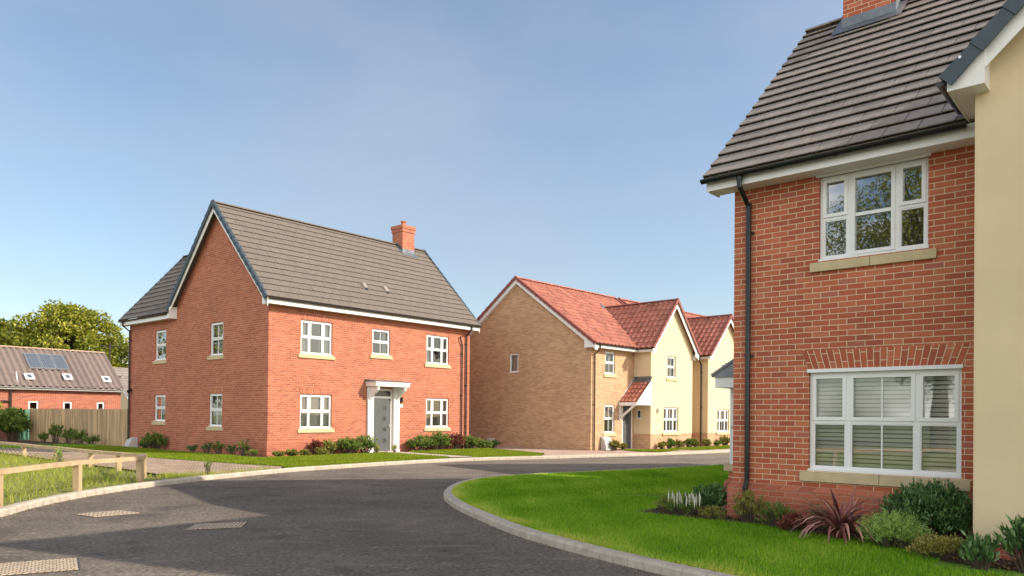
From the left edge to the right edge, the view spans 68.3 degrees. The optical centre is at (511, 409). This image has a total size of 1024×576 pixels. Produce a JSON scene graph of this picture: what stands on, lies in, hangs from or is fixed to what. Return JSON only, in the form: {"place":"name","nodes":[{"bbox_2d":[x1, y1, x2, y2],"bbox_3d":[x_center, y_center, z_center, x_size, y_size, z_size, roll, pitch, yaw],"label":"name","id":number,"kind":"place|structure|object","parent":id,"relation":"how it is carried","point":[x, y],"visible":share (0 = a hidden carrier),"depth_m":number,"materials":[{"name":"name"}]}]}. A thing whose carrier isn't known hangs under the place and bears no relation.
{"place":"outdoors","nodes":[
{"label":"outdoors","id":0,"kind":"place"},
{"bbox_2d":[18,409,35,439],"bbox_3d":[-24.908,0.765,39.194,1.320,1.620,1.320,1,0,0],"label":"oil tank","id":1,"kind":"object","parent":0,"point":[25,436],"visible":0.16,"depth_m":38.59,"materials":[{"name":"green plastic"}]},
{"bbox_2d":[0,449,177,505],"bbox_3d":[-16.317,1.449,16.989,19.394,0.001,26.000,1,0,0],"label":"rough grass ground","id":2,"kind":"structure","parent":0,"point":[66,489],"depth_m":15.79,"materials":[{"name":"green plant"}]},
{"bbox_2d":[54,447,62,461],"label":"weed","id":3,"kind":"object","parent":2,"relation":"on","point":[58,454],"visible":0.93,"depth_m":20.35,"materials":[{"name":"green plant"}]},
{"bbox_2d":[0,441,146,478],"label":"knee rail fence","id":4,"kind":"object","parent":2,"relation":"on","point":[91,453],"visible":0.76,"depth_m":20.05,"materials":[{"name":"beige wood"}]},
{"bbox_2d":[0,444,281,474],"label":"block paved driveway","id":5,"kind":"structure","parent":0,"point":[156,465],"depth_m":21.09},
{"bbox_2d":[0,439,470,477],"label":"verge ground","id":6,"kind":"structure","parent":0,"point":[31,442],"depth_m":28.60,"materials":[{"name":"soil"}]},
{"bbox_2d":[0,406,32,440],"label":"bush","id":7,"kind":"object","parent":6,"relation":"on","point":[16,421],"visible":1,"depth_m":36.36,"materials":[{"name":"green plant"}]},
{"bbox_2d":[0,314,32,344],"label":"oak tree","id":8,"kind":"object","parent":6,"relation":"on","point":[4,323],"visible":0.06,"depth_m":63.66,"materials":[{"name":"green plant"}]},
{"bbox_2d":[37,431,49,441],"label":"shrub","id":9,"kind":"object","parent":6,"relation":"on","point":[43,436],"visible":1,"depth_m":35.13,"materials":[{"name":"green plant"}]},
{"bbox_2d":[0,443,108,447],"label":"rough grass","id":10,"kind":"structure","parent":6,"relation":"on","point":[58,445],"depth_m":30.74,"materials":[{"name":"green plant"}]},
{"bbox_2d":[48,423,63,442],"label":"shrub","id":11,"kind":"object","parent":6,"relation":"on","point":[53,431],"visible":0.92,"depth_m":34.52,"materials":[{"name":"green plant"}]},
{"bbox_2d":[0,345,124,438],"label":"brick bungalow","id":12,"kind":"object","parent":6,"relation":"on","point":[47,378],"visible":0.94,"depth_m":42.05,"materials":[{"name":"orange red brick"},{"name":"brown concrete tile"},{"name":"white upvc"}]},
{"bbox_2d":[99,343,121,377],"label":"television aerial","id":13,"kind":"object","parent":12,"relation":"attached to","point":[110,346],"visible":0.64,"depth_m":59.31,"materials":[{"name":"grey metal"}]},
{"bbox_2d":[0,299,128,367],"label":"oak tree","id":14,"kind":"object","parent":6,"relation":"on","point":[59,325],"visible":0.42,"depth_m":60.94,"materials":[{"name":"green plant"}]},
{"bbox_2d":[57,427,77,443],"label":"shrub","id":15,"kind":"object","parent":6,"relation":"on","point":[65,435],"visible":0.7,"depth_m":33.85,"materials":[{"name":"green plant"}]},
{"bbox_2d":[0,456,143,506],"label":"knee rail fence","id":16,"kind":"object","parent":6,"relation":"on","point":[77,473],"visible":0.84,"depth_m":13.78,"materials":[{"name":"beige wood"}]},
{"bbox_2d":[67,430,88,444],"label":"shrub","id":17,"kind":"object","parent":6,"relation":"on","point":[79,435],"visible":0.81,"depth_m":33.16,"materials":[{"name":"green plant"}]},
{"bbox_2d":[29,408,127,445],"bbox_3d":[-20.138,0.810,34.863,9.393,1.760,0.154,0,0,35],"label":"board fence","id":18,"kind":"object","parent":6,"relation":"on","point":[109,427],"visible":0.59,"depth_m":34.12,"materials":[{"name":"beige wood"}]},
{"bbox_2d":[81,435,100,443],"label":"shrub","id":19,"kind":"object","parent":6,"relation":"on","point":[89,439],"visible":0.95,"depth_m":32.49,"materials":[{"name":"green plant"}]},
{"bbox_2d":[113,367,127,408],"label":"rendered house","id":20,"kind":"structure","parent":6,"relation":"on","point":[123,372],"depth_m":59.41,"materials":[{"name":"grey concrete"}]},
{"bbox_2d":[123,437,137,446],"bbox_3d":[-15.824,1.346,31.348,0.450,0.420,0.395,0,-1,40],"label":"meter box","id":21,"kind":"object","parent":6,"relation":"on","point":[131,441],"visible":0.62,"depth_m":31.26,"materials":[{"name":"white plastic"}]},
{"bbox_2d":[139,431,167,448],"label":"bush","id":22,"kind":"object","parent":6,"relation":"on","point":[155,440],"visible":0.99,"depth_m":29.45,"materials":[{"name":"green plant"}]},
{"bbox_2d":[186,444,198,451],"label":"shrub","id":23,"kind":"object","parent":6,"relation":"on","point":[192,448],"visible":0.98,"depth_m":27.60,"materials":[{"name":"green plant"}]},
{"bbox_2d":[201,440,212,452],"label":"shrub","id":24,"kind":"object","parent":6,"relation":"on","point":[203,447],"visible":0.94,"depth_m":26.99,"materials":[{"name":"green plant"}]},
{"bbox_2d":[203,459,212,474],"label":"weed","id":25,"kind":"object","parent":6,"relation":"on","point":[207,467],"visible":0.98,"depth_m":17.51,"materials":[{"name":"green plant"}]},
{"bbox_2d":[157,466,271,478],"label":"rough grass","id":26,"kind":"structure","parent":6,"relation":"on","point":[174,475],"depth_m":17.41,"materials":[{"name":"green plant"}]},
{"bbox_2d":[211,440,226,453],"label":"shrub","id":27,"kind":"object","parent":6,"relation":"on","point":[219,446],"visible":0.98,"depth_m":26.37,"materials":[{"name":"green plant"}]},
{"bbox_2d":[226,443,239,454],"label":"shrub","id":28,"kind":"object","parent":6,"relation":"on","point":[230,450],"visible":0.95,"depth_m":25.82,"materials":[{"name":"green plant"}]},
{"bbox_2d":[237,439,249,455],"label":"shrub","id":29,"kind":"object","parent":6,"relation":"on","point":[245,448],"visible":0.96,"depth_m":25.34,"materials":[{"name":"green plant"}]},
{"bbox_2d":[245,449,257,456],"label":"shrub","id":30,"kind":"object","parent":6,"relation":"on","point":[255,452],"visible":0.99,"depth_m":24.98,"materials":[{"name":"green plant"}]},
{"bbox_2d":[271,450,284,456],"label":"shrub","id":31,"kind":"object","parent":6,"relation":"on","point":[278,453],"visible":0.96,"depth_m":24.89,"materials":[{"name":"green plant"}]},
{"bbox_2d":[284,449,299,455],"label":"shrub","id":32,"kind":"object","parent":6,"relation":"on","point":[292,452],"visible":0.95,"depth_m":25.21,"materials":[{"name":"green plant"}]},
{"bbox_2d":[118,199,481,456],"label":"brick house","id":33,"kind":"structure","parent":6,"relation":"on","point":[266,334],"depth_m":28.22,"materials":[{"name":"red brick"}]},
{"bbox_2d":[152,395,165,424],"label":"window","id":34,"kind":"structure","parent":33,"relation":"in","point":[157,407],"depth_m":30.29,"materials":[{"name":"white plastic"}]},
{"bbox_2d":[153,330,166,363],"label":"window","id":35,"kind":"structure","parent":33,"relation":"in","point":[163,360],"depth_m":30.29,"materials":[{"name":"white plastic"}]},
{"bbox_2d":[206,394,222,430],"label":"window","id":36,"kind":"structure","parent":33,"relation":"in","point":[217,409],"depth_m":27.54,"materials":[{"name":"white plastic"}]},
{"bbox_2d":[207,322,223,359],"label":"window","id":37,"kind":"structure","parent":33,"relation":"in","point":[218,339],"depth_m":27.53,"materials":[{"name":"white plastic"}]},
{"bbox_2d":[297,394,334,432],"bbox_3d":[-6.965,0.101,26.642,0.298,1.390,1.520,0,-1,40],"label":"window","id":38,"kind":"structure","parent":33,"relation":"in","point":[315,410],"depth_m":26.72,"materials":[{"name":"white plastic"}]},
{"bbox_2d":[298,320,334,359],"bbox_3d":[-6.941,-2.488,26.660,0.298,1.370,1.520,0,-1,40],"label":"window","id":39,"kind":"structure","parent":33,"relation":"in","point":[324,337],"depth_m":26.73,"materials":[{"name":"white plastic"}]},
{"bbox_2d":[370,329,392,359],"bbox_3d":[-5.058,-2.536,28.880,0.298,1.170,1.080,0,-1,40],"label":"window","id":40,"kind":"structure","parent":33,"relation":"in","point":[385,334],"depth_m":29.00,"materials":[{"name":"white plastic"}]},
{"bbox_2d":[373,398,390,450],"bbox_3d":[-4.967,0.565,28.887,0.087,2.010,0.840,0,-1,40],"label":"door","id":41,"kind":"structure","parent":33,"relation":"in","point":[381,406],"depth_m":28.92,"materials":[{"name":"grey wood"}]},
{"bbox_2d":[424,398,450,430],"bbox_3d":[-3.136,0.168,31.157,0.298,1.390,1.500,0,-1,40],"label":"window","id":42,"kind":"structure","parent":33,"relation":"in","point":[442,410],"depth_m":31.27,"materials":[{"name":"white plastic"}]},
{"bbox_2d":[425,335,450,368],"bbox_3d":[-3.122,-2.422,31.163,0.298,1.370,1.470,0,-1,40],"label":"window","id":43,"kind":"structure","parent":33,"relation":"in","point":[442,350],"depth_m":31.19,"materials":[{"name":"white plastic"}]},
{"bbox_2d":[298,449,310,455],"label":"shrub","id":44,"kind":"object","parent":6,"relation":"on","point":[304,452],"visible":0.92,"depth_m":25.62,"materials":[{"name":"green plant"}]},
{"bbox_2d":[307,439,324,454],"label":"shrub","id":45,"kind":"object","parent":6,"relation":"on","point":[314,444],"visible":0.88,"depth_m":26.16,"materials":[{"name":"red plant"}]},
{"bbox_2d":[314,446,329,454],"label":"shrub","id":46,"kind":"object","parent":6,"relation":"on","point":[321,450],"visible":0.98,"depth_m":26.02,"materials":[{"name":"green plant"}]},
{"bbox_2d":[320,438,337,454],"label":"shrub","id":47,"kind":"object","parent":6,"relation":"on","point":[330,447],"visible":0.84,"depth_m":26.42,"materials":[{"name":"green plant"}]},
{"bbox_2d":[334,436,363,453],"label":"shrub","id":48,"kind":"object","parent":6,"relation":"on","point":[346,444],"visible":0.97,"depth_m":26.95,"materials":[{"name":"green plant"}]},
{"bbox_2d":[355,434,379,452],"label":"shrub","id":49,"kind":"object","parent":6,"relation":"on","point":[367,442],"visible":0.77,"depth_m":27.55,"materials":[{"name":"green plant"}]},
{"bbox_2d":[403,434,432,450],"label":"shrub","id":50,"kind":"object","parent":6,"relation":"on","point":[418,442],"visible":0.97,"depth_m":29.50,"materials":[{"name":"green plant"}]},
{"bbox_2d":[425,430,452,449],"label":"shrub","id":51,"kind":"object","parent":6,"relation":"on","point":[439,439],"visible":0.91,"depth_m":30.27,"materials":[{"name":"green plant"}]},
{"bbox_2d":[447,432,465,448],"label":"shrub","id":52,"kind":"object","parent":6,"relation":"on","point":[457,441],"visible":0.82,"depth_m":31.08,"materials":[{"name":"red plant"}]},
{"bbox_2d":[460,434,480,448],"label":"shrub","id":53,"kind":"object","parent":6,"relation":"on","point":[471,441],"visible":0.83,"depth_m":31.69,"materials":[{"name":"green plant"}]},
{"bbox_2d":[469,276,700,450],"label":"buff brick house","id":54,"kind":"structure","parent":6,"relation":"on","point":[553,366],"depth_m":34.21,"materials":[{"name":"beige brick"}]},
{"bbox_2d":[509,353,518,372],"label":"window","id":55,"kind":"structure","parent":54,"relation":"in","point":[514,360],"depth_m":35.09,"materials":[{"name":"white plastic"}]},
{"bbox_2d":[603,405,616,435],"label":"window","id":56,"kind":"structure","parent":54,"relation":"in","point":[610,408],"depth_m":33.09,"materials":[{"name":"white plastic"}]},
{"bbox_2d":[604,351,616,377],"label":"window","id":57,"kind":"structure","parent":54,"relation":"in","point":[607,374],"depth_m":32.92,"materials":[{"name":"white plastic"}]},
{"bbox_2d":[623,406,630,447],"bbox_3d":[5.167,0.768,33.875,0.070,1.900,0.660,0,-1,43],"label":"door","id":58,"kind":"structure","parent":54,"relation":"in","point":[627,418],"depth_m":33.91,"materials":[{"name":"grey glass"}]},
{"bbox_2d":[662,407,679,434],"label":"window","id":59,"kind":"structure","parent":54,"relation":"in","point":[671,418],"depth_m":35.07,"materials":[{"name":"white plastic"}]},
{"bbox_2d":[666,356,677,380],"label":"window","id":60,"kind":"structure","parent":54,"relation":"in","point":[670,378],"depth_m":35.04,"materials":[{"name":"white plastic"}]},
{"bbox_2d":[617,297,733,445],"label":"buff brick house","id":61,"kind":"structure","parent":6,"relation":"on","point":[714,336],"depth_m":38.01,"materials":[{"name":"beige paint"}]},
{"bbox_2d":[716,409,729,434],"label":"window","id":62,"kind":"structure","parent":61,"relation":"in","point":[725,412],"depth_m":38.70,"materials":[{"name":"white plastic"}]},
{"bbox_2d":[0,452,729,575],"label":"road","id":63,"kind":"structure","parent":0,"point":[393,520],"depth_m":9.90,"materials":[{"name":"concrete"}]},
{"bbox_2d":[0,558,80,575],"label":"inspection cover","id":64,"kind":"object","parent":63,"relation":"on","point":[37,566],"visible":1,"depth_m":7.39,"materials":[{"name":"beige metal"}]},
{"bbox_2d":[74,510,139,516],"bbox_3d":[-6.055,1.555,11.309,0.546,0.012,0.769,0,-1,42],"label":"inspection cover","id":65,"kind":"object","parent":63,"relation":"on","point":[107,513],"visible":1,"depth_m":11.28,"materials":[{"name":"grey metal"}]},
{"bbox_2d":[3,463,420,519],"bbox_3d":[-5.768,1.583,15.309,3.162,0.037,18.068,0,0,13],"label":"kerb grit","id":66,"kind":"object","parent":63,"relation":"on","point":[161,487],"visible":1,"depth_m":14.92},
{"bbox_2d":[185,522,246,529],"bbox_3d":[-3.985,1.567,10.215,0.811,0.012,0.525,1,0,-21],"label":"inspection cover","id":67,"kind":"object","parent":63,"relation":"on","point":[218,525],"visible":1,"depth_m":10.17,"materials":[{"name":"grey metal"}]},
{"bbox_2d":[0,450,729,516],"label":"kerb far side","id":68,"kind":"structure","parent":63,"relation":"on","point":[19,507],"depth_m":18.43,"materials":[{"name":"concrete"}]},
{"bbox_2d":[429,489,664,575],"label":"kerb grit","id":69,"kind":"object","parent":63,"relation":"on","point":[533,541],"visible":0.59,"depth_m":9.16,"materials":[{"name":"grey gravel"}]},
{"bbox_2d":[444,464,734,575],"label":"curb","id":70,"kind":"structure","parent":63,"relation":"on","point":[651,565],"depth_m":8.47,"materials":[{"name":"concrete"}]},
{"bbox_2d":[0,0,842,363],"label":"sky","id":71,"kind":"structure","parent":0,"point":[568,143],"materials":[{"name":"blue"}]},
{"bbox_2d":[388,452,471,456],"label":"garden path","id":72,"kind":"structure","parent":0,"point":[431,454],"depth_m":27.26,"materials":[{"name":"concrete"}]},
{"bbox_2d":[474,446,729,455],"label":"block paved forecourt","id":73,"kind":"structure","parent":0,"point":[548,452],"depth_m":31.22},
{"bbox_2d":[476,439,492,447],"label":"shrub","id":74,"kind":"object","parent":73,"relation":"on","point":[484,443],"visible":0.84,"depth_m":32.46,"materials":[{"name":"green plant"}]},
{"bbox_2d":[488,439,500,447],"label":"shrub","id":75,"kind":"object","parent":73,"relation":"on","point":[495,442],"visible":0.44,"depth_m":33.13,"materials":[{"name":"green plant"}]},
{"bbox_2d":[657,440,668,448],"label":"shrub","id":76,"kind":"object","parent":73,"relation":"on","point":[662,444],"visible":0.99,"depth_m":33.72,"materials":[{"name":"green plant"}]},
{"bbox_2d":[667,437,676,448],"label":"shrub","id":77,"kind":"object","parent":73,"relation":"on","point":[671,441],"visible":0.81,"depth_m":34.17,"materials":[{"name":"green plant"}]},
{"bbox_2d":[673,439,683,447],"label":"shrub","id":78,"kind":"object","parent":73,"relation":"on","point":[678,442],"visible":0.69,"depth_m":34.66,"materials":[{"name":"green plant"}]},
{"bbox_2d":[682,438,694,446],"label":"shrub","id":79,"kind":"object","parent":73,"relation":"on","point":[689,442],"visible":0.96,"depth_m":35.41,"materials":[{"name":"green plant"}]},
{"bbox_2d":[692,438,699,446],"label":"shrub","id":80,"kind":"object","parent":73,"relation":"on","point":[697,442],"visible":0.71,"depth_m":35.83,"materials":[{"name":"green plant"}]},
{"bbox_2d":[702,438,711,446],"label":"shrub","id":81,"kind":"object","parent":73,"relation":"on","point":[705,441],"visible":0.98,"depth_m":37.07,"materials":[{"name":"green plant"}]},
{"bbox_2d":[719,435,729,445],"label":"shrub","id":82,"kind":"object","parent":73,"relation":"on","point":[724,439],"visible":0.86,"depth_m":37.86,"materials":[{"name":"green plant"}]},
{"label":"planting bed soil","id":83,"kind":"structure","parent":73,"relation":"on","visible":0},
{"bbox_2d":[601,436,612,449],"bbox_3d":[4.103,1.449,32.426,0.315,0.600,0.530,0,-1,43],"label":"meter box","id":84,"kind":"object","parent":83,"relation":"on","point":[604,442],"visible":0.69,"depth_m":32.29,"materials":[{"name":"white plastic"}]},
{"bbox_2d":[607,439,621,449],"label":"shrub","id":85,"kind":"object","parent":83,"relation":"on","point":[614,445],"visible":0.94,"depth_m":32.37,"materials":[{"name":"green plant"}]},
{"bbox_2d":[622,448,678,451],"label":"lawn grass","id":86,"kind":"structure","parent":0,"point":[651,450],"depth_m":31.69,"materials":[{"name":"green plant"}]},
{"bbox_2d":[669,445,729,449],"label":"lawn grass","id":87,"kind":"structure","parent":0,"point":[707,447],"depth_m":34.34,"materials":[{"name":"green plant"}]},
{"bbox_2d":[451,470,1023,575],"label":"lawn ground","id":88,"kind":"structure","parent":0,"point":[963,565],"depth_m":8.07,"materials":[{"name":"green plant"}]},
{"bbox_2d":[451,464,727,494],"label":"lawn grass","id":89,"kind":"structure","parent":88,"relation":"on","point":[673,479],"depth_m":16.42,"materials":[{"name":"green plant"}]},
{"bbox_2d":[700,0,1023,560],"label":"brick house","id":90,"kind":"structure","parent":88,"relation":"on","point":[867,166],"depth_m":9.88,"materials":[{"name":"red brick"}]},
{"bbox_2d":[710,358,733,508],"bbox_3d":[4.247,0.314,12.639,0.737,2.804,2.578,0,-1,42],"label":"bay window","id":91,"kind":"structure","parent":90,"relation":"in","point":[723,376],"depth_m":11.90,"materials":[{"name":"white brick"}]},
{"bbox_2d":[810,158,936,272],"bbox_3d":[4.643,-2.484,9.730,1.520,1.266,0.165,0,-1,42],"label":"window","id":92,"kind":"structure","parent":90,"relation":"in","point":[898,204],"depth_m":9.68,"materials":[{"name":"white plastic"}]},
{"bbox_2d":[799,364,970,490],"bbox_3d":[4.737,0.207,9.658,2.010,1.505,0.241,0,-1,42],"label":"window","id":93,"kind":"structure","parent":90,"relation":"in","point":[917,375],"depth_m":9.66,"materials":[{"name":"white plastic"}]},
{"bbox_2d":[640,506,1018,570],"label":"planting bed soil","id":94,"kind":"structure","parent":0,"point":[951,560],"depth_m":9.24,"materials":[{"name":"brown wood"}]},
{"bbox_2d":[654,493,669,511],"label":"shrub","id":95,"kind":"object","parent":94,"relation":"on","point":[661,506],"visible":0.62,"depth_m":11.41,"materials":[{"name":"green plant"}]},
{"bbox_2d":[663,490,703,515],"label":"shrub","id":96,"kind":"object","parent":94,"relation":"on","point":[672,502],"visible":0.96,"depth_m":10.97,"materials":[{"name":"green plant"}]},
{"bbox_2d":[687,482,727,512],"bbox_3d":[2.954,1.312,11.306,0.620,0.537,0.621,1,0,-31],"label":"laurel bush","id":97,"kind":"object","parent":94,"relation":"on","point":[714,495],"visible":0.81,"depth_m":11.19,"materials":[{"name":"green plant"}]},
{"bbox_2d":[698,504,727,519],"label":"shrub","id":98,"kind":"object","parent":94,"relation":"on","point":[713,512],"visible":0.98,"depth_m":10.58,"materials":[{"name":"green plant"}]},
{"bbox_2d":[731,489,766,523],"bbox_3d":[3.268,1.326,10.348,0.562,0.501,0.481,1,0,0],"label":"shrub","id":99,"kind":"object","parent":94,"relation":"on","point":[746,507],"visible":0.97,"depth_m":10.31,"materials":[{"name":"green plant"}]},
{"bbox_2d":[755,501,800,526],"bbox_3d":[3.517,1.378,9.961,0.595,0.397,0.424,1,0,0],"label":"shrub","id":100,"kind":"object","parent":94,"relation":"on","point":[771,515],"visible":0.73,"depth_m":9.95,"materials":[{"name":"green plant"}]},
{"bbox_2d":[774,511,808,531],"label":"shrub","id":101,"kind":"object","parent":94,"relation":"on","point":[789,519],"visible":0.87,"depth_m":9.58,"materials":[{"name":"red plant"}]},
{"bbox_2d":[806,502,828,530],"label":"shrub","id":102,"kind":"object","parent":94,"relation":"on","point":[814,514],"visible":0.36,"depth_m":9.72,"materials":[{"name":"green plant"}]},
{"bbox_2d":[788,484,899,544],"bbox_3d":[3.912,1.361,8.987,1.358,0.907,1.233,0,0,38],"label":"sword leaf plant","id":103,"kind":"object","parent":94,"relation":"on","point":[837,526],"visible":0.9,"depth_m":8.96,"materials":[{"name":"red plant"}]},
{"bbox_2d":[856,507,935,549],"bbox_3d":[4.333,1.336,8.516,0.920,0.477,0.791,1,0,0],"label":"conifer shrub","id":104,"kind":"object","parent":94,"relation":"on","point":[882,528],"visible":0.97,"depth_m":8.39,"materials":[{"name":"green plant"}]},
{"bbox_2d":[873,477,972,542],"bbox_3d":[4.865,1.176,8.774,1.168,0.813,1.081,1,0,-31],"label":"viburnum bush","id":105,"kind":"object","parent":94,"relation":"on","point":[940,507],"visible":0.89,"depth_m":8.55,"materials":[{"name":"green plant"}]},
{"bbox_2d":[905,532,966,559],"bbox_3d":[4.439,1.420,7.881,0.688,0.303,0.520,1,0,0],"label":"shrub","id":106,"kind":"object","parent":94,"relation":"on","point":[935,546],"visible":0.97,"depth_m":7.79,"materials":[{"name":"green plant"}]},
{"bbox_2d":[957,529,999,569],"bbox_3d":[4.541,1.370,7.347,0.375,0.394,0.412,0,0,32],"label":"laurel bush","id":107,"kind":"object","parent":94,"relation":"on","point":[977,550],"visible":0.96,"depth_m":7.29,"materials":[{"name":"green plant"}]},
{"bbox_2d":[991,513,1023,572],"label":"laurel bush","id":108,"kind":"object","parent":94,"relation":"on","point":[1012,542],"visible":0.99,"depth_m":7.19,"materials":[{"name":"green plant"}]},
{"label":"lawn ground","id":109,"kind":"structure","parent":0,"visible":0},
{"bbox_2d":[68,445,448,467],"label":"lawn grass","id":110,"kind":"structure","parent":109,"relation":"on","point":[290,461],"depth_m":24.02,"materials":[{"name":"green plant"}]},
{"label":"lawn ground","id":111,"kind":"structure","parent":0,"visible":0},
{"bbox_2d":[410,447,543,456],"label":"lawn grass","id":112,"kind":"structure","parent":111,"relation":"on","point":[484,452],"depth_m":28.19,"materials":[{"name":"green plant"}]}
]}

